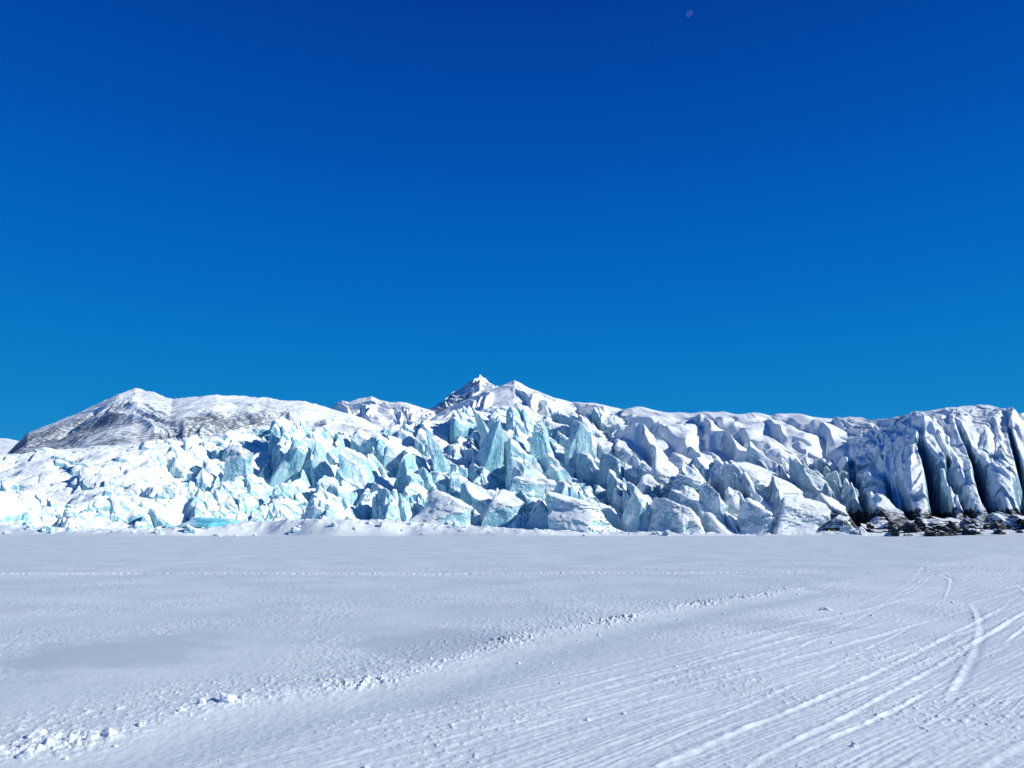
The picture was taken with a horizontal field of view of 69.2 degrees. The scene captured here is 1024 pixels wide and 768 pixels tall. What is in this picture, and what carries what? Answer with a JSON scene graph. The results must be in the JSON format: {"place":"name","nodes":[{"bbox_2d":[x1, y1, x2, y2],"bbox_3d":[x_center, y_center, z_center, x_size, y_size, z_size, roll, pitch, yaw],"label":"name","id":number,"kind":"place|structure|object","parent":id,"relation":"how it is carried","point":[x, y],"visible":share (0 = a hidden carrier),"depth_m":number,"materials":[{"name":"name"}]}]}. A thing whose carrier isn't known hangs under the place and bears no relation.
{"place":"outdoors","nodes":[
{"label":"outdoors","id":0,"kind":"place"},
{"bbox_2d":[0,438,18,453],"bbox_3d":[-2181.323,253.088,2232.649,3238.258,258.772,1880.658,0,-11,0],"label":"snow hill","id":1,"kind":"structure","parent":0,"point":[7,445],"depth_m":2049.98,"materials":[{"name":"white snow"}]},
{"bbox_2d":[7,388,380,453],"bbox_3d":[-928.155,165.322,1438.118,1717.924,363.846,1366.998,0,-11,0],"label":"rocky hill","id":2,"kind":"structure","parent":0,"point":[136,416],"depth_m":1180.44,"materials":[{"name":"white snow"}]},
{"bbox_2d":[330,396,436,428],"bbox_3d":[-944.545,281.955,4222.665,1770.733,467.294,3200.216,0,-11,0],"label":"mountain range","id":3,"kind":"structure","parent":0,"point":[381,414],"depth_m":3597.39,"materials":[{"name":"white snow"}]},
{"bbox_2d":[429,374,498,413],"bbox_3d":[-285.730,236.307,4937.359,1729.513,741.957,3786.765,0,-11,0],"label":"rocky peak","id":4,"kind":"structure","parent":0,"point":[478,384],"depth_m":4598.85,"materials":[{"name":"white snow"}]},
{"bbox_2d":[0,518,1023,767],"bbox_3d":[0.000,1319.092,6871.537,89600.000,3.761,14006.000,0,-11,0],"label":"frozen lake","id":5,"kind":"structure","parent":0,"point":[124,630],"depth_m":10.60,"materials":[{"name":"white snow"}]},
{"bbox_2d":[14,520,23,526],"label":"ice chunk","id":6,"kind":"object","parent":5,"relation":"on","point":[17,523],"visible":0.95,"depth_m":141.95,"materials":[{"name":"white ice"}]},
{"bbox_2d":[15,747,32,758],"bbox_3d":[-3.643,2.759,5.559,0.126,0.070,0.098,2,-11,-10],"label":"snow chunk","id":7,"kind":"object","parent":5,"relation":"on","point":[26,753],"visible":1,"depth_m":5.53,"materials":[{"name":"white snow"}]},
{"bbox_2d":[24,727,47,737],"bbox_3d":[-3.920,2.873,6.104,0.177,0.098,0.136,0,-11,0],"label":"snow chunk","id":8,"kind":"object","parent":5,"relation":"on","point":[37,731],"visible":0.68,"depth_m":6.06,"materials":[{"name":"white snow"}]},
{"bbox_2d":[41,525,54,531],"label":"ice chunk","id":9,"kind":"object","parent":5,"relation":"on","point":[45,528],"visible":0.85,"depth_m":135.76,"materials":[{"name":"white ice"}]},
{"bbox_2d":[65,525,77,531],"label":"ice chunk","id":10,"kind":"object","parent":5,"relation":"on","point":[70,528],"visible":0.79,"depth_m":135.29,"materials":[{"name":"white ice"}]},
{"bbox_2d":[101,727,118,736],"bbox_3d":[-3.300,2.871,6.108,0.165,0.084,0.120,-7,-13,31],"label":"snow chunk","id":11,"kind":"object","parent":5,"relation":"on","point":[106,731],"visible":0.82,"depth_m":6.09,"materials":[{"name":"white snow"}]},
{"bbox_2d":[154,528,161,533],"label":"ice chunk","id":12,"kind":"object","parent":5,"relation":"on","point":[157,530],"visible":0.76,"depth_m":134.47,"materials":[{"name":"white ice"}]},
{"bbox_2d":[178,706,186,711],"bbox_3d":[-3.055,3.018,6.882,0.078,0.056,0.057,2,-11,-12],"label":"snow chunk","id":13,"kind":"object","parent":5,"relation":"on","point":[181,709],"visible":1,"depth_m":6.87,"materials":[{"name":"white snow"}]},
{"bbox_2d":[184,524,199,532],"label":"ice chunk","id":14,"kind":"object","parent":5,"relation":"on","point":[189,529],"visible":0.98,"depth_m":136.31,"materials":[{"name":"white ice"}]},
{"bbox_2d":[197,697,205,704],"bbox_3d":[-2.988,3.061,7.130,0.099,0.084,0.103,9,-14,-40],"label":"snow chunk","id":15,"kind":"object","parent":5,"relation":"on","point":[201,701],"visible":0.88,"depth_m":7.13,"materials":[{"name":"white snow"}]},
{"bbox_2d":[175,517,239,526],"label":"bare ice slab","id":16,"kind":"structure","parent":5,"relation":"on","point":[203,522],"depth_m":145.28,"materials":[{"name":"blue ice"}]},
{"bbox_2d":[219,692,237,703],"bbox_3d":[-2.764,3.075,7.246,0.195,0.126,0.144,0,-11,0],"label":"snow chunk","id":17,"kind":"object","parent":5,"relation":"on","point":[227,698],"visible":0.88,"depth_m":7.21,"materials":[{"name":"white snow"}]},
{"bbox_2d":[291,527,300,531],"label":"ice chunk","id":18,"kind":"object","parent":5,"relation":"on","point":[294,529],"visible":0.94,"depth_m":135.32,"materials":[{"name":"white ice"}]},
{"bbox_2d":[361,677,369,683],"bbox_3d":[-1.619,3.283,8.197,0.103,0.084,0.081,-5,-12,25],"label":"snow chunk","id":19,"kind":"object","parent":5,"relation":"on","point":[366,679],"visible":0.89,"depth_m":8.18,"materials":[{"name":"white snow"}]},
{"bbox_2d":[451,521,458,526],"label":"ice chunk","id":20,"kind":"object","parent":5,"relation":"on","point":[455,524],"visible":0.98,"depth_m":139.41,"materials":[{"name":"white ice"}]},
{"bbox_2d":[472,509,479,525],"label":"ice block","id":21,"kind":"structure","parent":5,"relation":"on","point":[476,517],"depth_m":182.64,"materials":[{"name":"white"}]},
{"bbox_2d":[525,500,548,529],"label":"serac","id":22,"kind":"object","parent":5,"relation":"on","point":[538,516],"visible":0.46,"depth_m":159.09,"materials":[{"name":"blue ice"}]},
{"bbox_2d":[662,530,670,535],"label":"ice chunk","id":23,"kind":"object","parent":5,"relation":"on","point":[666,532],"visible":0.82,"depth_m":134.57,"materials":[{"name":"white ice"}]},
{"bbox_2d":[771,496,830,534],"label":"serac","id":24,"kind":"object","parent":5,"relation":"on","point":[796,515],"visible":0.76,"depth_m":147.77,"materials":[{"name":"white ice"}]},
{"bbox_2d":[820,607,832,610],"bbox_3d":[6.453,4.615,15.225,0.268,0.084,0.256,-5,-12,26],"label":"snow chunk","id":25,"kind":"object","parent":5,"relation":"on","point":[825,608],"visible":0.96,"depth_m":15.18,"materials":[{"name":"white snow"}]},
{"bbox_2d":[815,493,845,509],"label":"ice block","id":26,"kind":"structure","parent":5,"relation":"on","point":[818,497],"depth_m":162.85,"materials":[{"name":"white ice"}]},
{"bbox_2d":[839,525,855,532],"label":"ice chunk","id":27,"kind":"object","parent":5,"relation":"on","point":[844,528],"visible":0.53,"depth_m":141.09,"materials":[{"name":"ice"}]},
{"bbox_2d":[850,741,857,746],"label":"snow chunk","id":28,"kind":"object","parent":5,"relation":"on","point":[853,744],"visible":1,"depth_m":5.72,"materials":[{"name":"white snow"}]},
{"bbox_2d":[852,529,861,534],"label":"ice chunk","id":29,"kind":"object","parent":5,"relation":"on","point":[857,532],"visible":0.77,"depth_m":133.79,"materials":[{"name":"white ice"}]},
{"bbox_2d":[856,526,868,535],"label":"ice chunk","id":30,"kind":"object","parent":5,"relation":"on","point":[862,530],"visible":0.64,"depth_m":134.28,"materials":[{"name":"white ice"}]},
{"bbox_2d":[885,521,897,528],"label":"rubble boulder","id":31,"kind":"object","parent":5,"relation":"on","point":[889,524],"visible":0.86,"depth_m":148.77,"materials":[{"name":"grey stone"}]},
{"bbox_2d":[884,527,899,535],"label":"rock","id":32,"kind":"object","parent":5,"relation":"on","point":[893,531],"visible":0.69,"depth_m":132.70,"materials":[{"name":"grey stone"}]},
{"bbox_2d":[900,522,921,532],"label":"boulder","id":33,"kind":"object","parent":5,"relation":"on","point":[907,527],"visible":0.92,"depth_m":140.99,"materials":[{"name":"grey stone"}]},
{"bbox_2d":[914,517,930,527],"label":"rubble boulder","id":34,"kind":"object","parent":5,"relation":"on","point":[920,522],"visible":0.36,"depth_m":143.62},
{"bbox_2d":[922,526,931,531],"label":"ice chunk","id":35,"kind":"object","parent":5,"relation":"on","point":[926,527],"visible":0.35,"depth_m":141.00,"materials":[{"name":"grey ice"}]},
{"bbox_2d":[924,530,939,536],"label":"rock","id":36,"kind":"object","parent":5,"relation":"on","point":[929,533],"visible":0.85,"depth_m":133.03,"materials":[{"name":"black stone"}]},
{"bbox_2d":[934,529,949,535],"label":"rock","id":37,"kind":"object","parent":5,"relation":"on","point":[942,533],"visible":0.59,"depth_m":133.55,"materials":[{"name":"black stone"}]},
{"bbox_2d":[928,526,956,535],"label":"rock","id":38,"kind":"object","parent":5,"relation":"on","point":[947,530],"visible":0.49,"depth_m":134.78,"materials":[{"name":"grey stone"}]},
{"bbox_2d":[929,518,959,527],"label":"rubble boulder","id":39,"kind":"object","parent":5,"relation":"on","point":[934,523],"visible":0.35,"depth_m":142.40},
{"bbox_2d":[945,521,960,532],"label":"boulder","id":40,"kind":"object","parent":5,"relation":"on","point":[953,526],"visible":0.56,"depth_m":138.10,"materials":[{"name":"grey stone"}]},
{"bbox_2d":[961,528,970,534],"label":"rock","id":41,"kind":"object","parent":5,"relation":"on","point":[964,531],"visible":0.81,"depth_m":135.06,"materials":[{"name":"black stone"}]},
{"bbox_2d":[959,518,983,527],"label":"rubble boulder","id":42,"kind":"object","parent":5,"relation":"on","point":[971,523],"visible":0.84,"depth_m":143.52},
{"bbox_2d":[968,530,980,534],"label":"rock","id":43,"kind":"object","parent":5,"relation":"on","point":[973,532],"visible":0.93,"depth_m":133.80,"materials":[{"name":"black stone"}]},
{"bbox_2d":[984,523,990,529],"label":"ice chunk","id":44,"kind":"object","parent":5,"relation":"on","point":[986,525],"visible":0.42,"depth_m":142.57,"materials":[{"name":"white ice"}]},
{"bbox_2d":[990,522,1006,529],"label":"boulder","id":45,"kind":"object","parent":5,"relation":"on","point":[995,525],"visible":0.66,"depth_m":137.43,"materials":[{"name":"grey stone"}]},
{"bbox_2d":[993,529,1005,533],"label":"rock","id":46,"kind":"object","parent":5,"relation":"on","point":[998,531],"visible":0.98,"depth_m":132.96,"materials":[{"name":"grey stone"}]},
{"bbox_2d":[982,513,1023,529],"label":"rubble boulder","id":47,"kind":"object","parent":5,"relation":"on","point":[999,518],"visible":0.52,"depth_m":146.65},
{"bbox_2d":[1009,515,1023,527],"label":"rubble boulder","id":48,"kind":"object","parent":5,"relation":"on","point":[1017,520],"visible":0.69,"depth_m":144.86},
{"bbox_2d":[0,403,1023,534],"bbox_3d":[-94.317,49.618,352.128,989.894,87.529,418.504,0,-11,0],"label":"glacier","id":49,"kind":"object","parent":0,"point":[960,462],"visible":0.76,"depth_m":216.41,"materials":[{"name":"white ice"}]},
{"bbox_2d":[46,500,57,507],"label":"ice block","id":50,"kind":"structure","parent":49,"relation":"on","point":[51,504],"depth_m":180.82,"materials":[{"name":"white ice"}]},
{"bbox_2d":[126,490,134,496],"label":"ice block","id":51,"kind":"structure","parent":49,"relation":"on","point":[130,493],"depth_m":196.44,"materials":[{"name":"white ice"}]},
{"bbox_2d":[140,501,146,509],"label":"ice block","id":52,"kind":"structure","parent":49,"relation":"on","point":[142,504],"depth_m":169.58,"materials":[{"name":"white ice"}]},
{"bbox_2d":[154,491,166,499],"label":"ice block","id":53,"kind":"structure","parent":49,"relation":"on","point":[161,495],"depth_m":194.27,"materials":[{"name":"white ice"}]},
{"bbox_2d":[165,486,174,498],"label":"ice block","id":54,"kind":"structure","parent":49,"relation":"on","point":[169,491],"depth_m":203.19,"materials":[{"name":"white ice"}]},
{"bbox_2d":[222,443,253,481],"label":"serac","id":55,"kind":"object","parent":49,"relation":"on","point":[238,461],"visible":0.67,"depth_m":230.03,"materials":[{"name":"white"}]},
{"bbox_2d":[238,493,245,500],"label":"ice block","id":56,"kind":"structure","parent":49,"relation":"on","point":[241,496],"depth_m":199.19,"materials":[{"name":"white ice"}]},
{"bbox_2d":[249,514,261,521],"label":"ice block","id":57,"kind":"structure","parent":49,"relation":"on","point":[258,517],"depth_m":170.25,"materials":[{"name":"white ice"}]},
{"bbox_2d":[258,464,271,478],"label":"ice block","id":58,"kind":"structure","parent":49,"relation":"on","point":[265,472],"depth_m":238.35,"materials":[{"name":"blue ice"}]},
{"bbox_2d":[271,485,281,498],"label":"ice block","id":59,"kind":"structure","parent":49,"relation":"on","point":[276,490],"depth_m":205.17,"materials":[{"name":"ice"}]},
{"bbox_2d":[277,445,286,461],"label":"ice block","id":60,"kind":"structure","parent":49,"relation":"on","point":[283,450],"depth_m":243.61,"materials":[{"name":"white ice"}]},
{"bbox_2d":[268,435,314,487],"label":"serac","id":61,"kind":"object","parent":49,"relation":"on","point":[296,456],"visible":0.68,"depth_m":234.02,"materials":[{"name":"white"}]},
{"bbox_2d":[302,458,311,483],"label":"ice block","id":62,"kind":"structure","parent":49,"relation":"on","point":[306,466],"depth_m":235.37,"materials":[{"name":"blue ice"}]},
{"bbox_2d":[318,500,324,508],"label":"ice block","id":63,"kind":"structure","parent":49,"relation":"on","point":[321,504],"depth_m":163.88,"materials":[{"name":"white ice"}]},
{"bbox_2d":[310,442,334,487],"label":"serac","id":64,"kind":"object","parent":49,"relation":"on","point":[320,468],"visible":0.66,"depth_m":234.53,"materials":[{"name":"white ice"}]},
{"bbox_2d":[321,481,328,490],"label":"ice block","id":65,"kind":"structure","parent":49,"relation":"on","point":[324,485],"depth_m":214.22,"materials":[{"name":"white ice"}]},
{"bbox_2d":[338,447,374,488],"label":"serac","id":66,"kind":"object","parent":49,"relation":"on","point":[354,465],"visible":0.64,"depth_m":232.35,"materials":[{"name":"white ice"}]},
{"bbox_2d":[385,465,396,475],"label":"ice block","id":67,"kind":"structure","parent":49,"relation":"on","point":[392,470],"depth_m":255.22,"materials":[{"name":"blue ice"}]},
{"bbox_2d":[390,489,398,497],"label":"ice block","id":68,"kind":"structure","parent":49,"relation":"on","point":[394,493],"depth_m":171.49,"materials":[{"name":"white ice"}]},
{"bbox_2d":[393,454,418,495],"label":"serac","id":69,"kind":"object","parent":49,"relation":"on","point":[408,466],"visible":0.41,"depth_m":217.57,"materials":[{"name":"white"}]},
{"bbox_2d":[408,474,416,484],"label":"ice block","id":70,"kind":"structure","parent":49,"relation":"on","point":[411,478],"depth_m":206.26,"materials":[{"name":"ice"}]},
{"bbox_2d":[412,453,429,472],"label":"ice block","id":71,"kind":"structure","parent":49,"relation":"on","point":[421,461],"depth_m":255.32,"materials":[{"name":"blue ice"}]},
{"bbox_2d":[425,427,450,473],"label":"serac","id":72,"kind":"object","parent":49,"relation":"on","point":[440,463],"visible":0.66,"depth_m":237.71,"materials":[{"name":"white"}]},
{"bbox_2d":[409,489,474,524],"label":"serac","id":73,"kind":"object","parent":49,"relation":"on","point":[440,506],"visible":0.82,"depth_m":159.07,"materials":[{"name":"white"}]},
{"bbox_2d":[450,463,459,475],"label":"ice block","id":74,"kind":"structure","parent":49,"relation":"on","point":[454,468],"depth_m":223.34,"materials":[{"name":"white"}]},
{"bbox_2d":[459,465,468,480],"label":"ice block","id":75,"kind":"structure","parent":49,"relation":"on","point":[463,470],"depth_m":230.34,"materials":[{"name":"white"}]},
{"bbox_2d":[471,444,477,455],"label":"ice block","id":76,"kind":"structure","parent":49,"relation":"on","point":[474,450],"depth_m":260.22,"materials":[{"name":"white ice"}]},
{"bbox_2d":[471,415,503,475],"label":"serac","id":77,"kind":"object","parent":49,"relation":"on","point":[490,457],"visible":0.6,"depth_m":236.95,"materials":[{"name":"blue ice"}]},
{"bbox_2d":[472,407,505,473],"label":"serac","id":78,"kind":"object","parent":49,"relation":"on","point":[482,428],"visible":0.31,"depth_m":250.10,"materials":[{"name":"blue ice"}]},
{"bbox_2d":[487,489,497,497],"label":"ice block","id":79,"kind":"structure","parent":49,"relation":"on","point":[492,493],"depth_m":203.90,"materials":[{"name":"white ice"}]},
{"bbox_2d":[481,489,523,527],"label":"serac","id":80,"kind":"object","parent":49,"relation":"on","point":[505,508],"visible":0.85,"depth_m":162.53,"materials":[{"name":"blue"}]},
{"bbox_2d":[501,465,504,474],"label":"ice block","id":81,"kind":"structure","parent":49,"relation":"on","point":[503,470],"depth_m":237.81,"materials":[{"name":"blue ice"}]},
{"bbox_2d":[502,429,509,448],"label":"ice block","id":82,"kind":"structure","parent":49,"relation":"on","point":[506,435],"depth_m":255.54,"materials":[{"name":"white ice"}]},
{"bbox_2d":[509,475,544,496],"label":"ice block","id":83,"kind":"structure","parent":49,"relation":"on","point":[529,486],"depth_m":189.65,"materials":[{"name":"blue"}]},
{"bbox_2d":[523,459,535,475],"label":"ice block","id":84,"kind":"structure","parent":49,"relation":"on","point":[530,468],"depth_m":218.81,"materials":[{"name":"white ice"}]},
{"bbox_2d":[530,419,557,471],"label":"serac","id":85,"kind":"object","parent":49,"relation":"on","point":[541,446],"visible":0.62,"depth_m":248.02,"materials":[{"name":"blue"}]},
{"bbox_2d":[538,477,556,492],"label":"ice block","id":86,"kind":"structure","parent":49,"relation":"on","point":[550,485],"depth_m":205.14,"materials":[{"name":"white ice"}]},
{"bbox_2d":[547,452,561,467],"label":"ice block","id":87,"kind":"structure","parent":49,"relation":"on","point":[551,459],"depth_m":243.04,"materials":[{"name":"white ice"}]},
{"bbox_2d":[550,464,571,482],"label":"ice block","id":88,"kind":"structure","parent":49,"relation":"on","point":[559,473],"depth_m":226.22,"materials":[{"name":"blue ice"}]},
{"bbox_2d":[563,421,591,469],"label":"serac","id":89,"kind":"object","parent":49,"relation":"on","point":[579,439],"visible":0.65,"depth_m":249.44,"materials":[{"name":"blue ice"}]},
{"bbox_2d":[544,491,614,532],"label":"serac","id":90,"kind":"object","parent":49,"relation":"on","point":[571,513],"visible":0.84,"depth_m":148.50,"materials":[{"name":"white ice"}]},
{"bbox_2d":[619,488,648,531],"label":"serac","id":91,"kind":"object","parent":49,"relation":"on","point":[635,515],"visible":0.81,"depth_m":154.53,"materials":[{"name":"blue"}]},
{"bbox_2d":[636,474,663,497],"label":"ice block","id":92,"kind":"structure","parent":49,"relation":"on","point":[648,484],"depth_m":182.63,"materials":[{"name":"white ice"}]},
{"bbox_2d":[650,456,678,497],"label":"serac","id":93,"kind":"object","parent":49,"relation":"on","point":[664,473],"visible":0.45,"depth_m":191.61,"materials":[{"name":"white ice"}]},
{"bbox_2d":[648,497,704,533],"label":"serac","id":94,"kind":"object","parent":49,"relation":"on","point":[668,514],"visible":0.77,"depth_m":150.32,"materials":[{"name":"white"}]},
{"bbox_2d":[668,452,693,469],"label":"ice block","id":95,"kind":"structure","parent":49,"relation":"on","point":[676,459],"depth_m":227.72,"materials":[{"name":"white ice"}]},
{"bbox_2d":[671,474,701,490],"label":"ice block","id":96,"kind":"structure","parent":49,"relation":"on","point":[681,479],"depth_m":171.12,"materials":[{"name":"white"}]},
{"bbox_2d":[699,483,728,523],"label":"serac","id":97,"kind":"object","parent":49,"relation":"on","point":[713,502],"visible":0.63,"depth_m":154.94,"materials":[{"name":"white"}]},
{"bbox_2d":[707,458,723,485],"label":"serac","id":98,"kind":"object","parent":49,"relation":"on","point":[718,464],"visible":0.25,"depth_m":192.53,"materials":[{"name":"white"}]},
{"bbox_2d":[737,498,773,533],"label":"serac","id":99,"kind":"object","parent":49,"relation":"on","point":[754,517],"visible":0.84,"depth_m":149.73,"materials":[{"name":"white"}]},
{"bbox_2d":[736,462,803,497],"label":"serac","id":100,"kind":"object","parent":49,"relation":"on","point":[759,476],"visible":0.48,"depth_m":184.24,"materials":[{"name":"white ice"}]},
{"bbox_2d":[788,458,833,499],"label":"serac","id":101,"kind":"object","parent":49,"relation":"on","point":[809,483],"visible":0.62,"depth_m":187.46,"materials":[{"name":"white"}]},
{"bbox_2d":[824,515,852,528],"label":"rubble boulder","id":102,"kind":"object","parent":49,"relation":"on","point":[838,522],"visible":0.9,"depth_m":144.95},
{"bbox_2d":[821,495,857,530],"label":"serac","id":103,"kind":"object","parent":49,"relation":"on","point":[836,508],"visible":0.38,"depth_m":151.87,"materials":[{"name":"white ice"}]},
{"bbox_2d":[866,522,876,527],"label":"rubble boulder","id":104,"kind":"object","parent":49,"relation":"on","point":[870,525],"visible":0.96,"depth_m":145.34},
{"bbox_2d":[870,516,887,528],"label":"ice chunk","id":105,"kind":"object","parent":49,"relation":"on","point":[878,522],"visible":0.66,"depth_m":150.99,"materials":[{"name":"white ice"}]},
{"bbox_2d":[995,512,1020,516],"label":"rubble boulder","id":106,"kind":"object","parent":49,"relation":"on","point":[1004,514],"visible":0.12,"depth_m":152.09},
{"bbox_2d":[0,0,1023,440],"label":"sky","id":107,"kind":"structure","parent":0,"point":[814,208],"materials":[{"name":"blue"}]},
{"bbox_2d":[430,380,623,420],"bbox_3d":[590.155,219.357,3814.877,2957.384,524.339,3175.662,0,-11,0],"label":"snowy mountain","id":108,"kind":"structure","parent":0,"point":[512,393],"depth_m":3436.92,"materials":[{"name":"white snow"}]}
]}

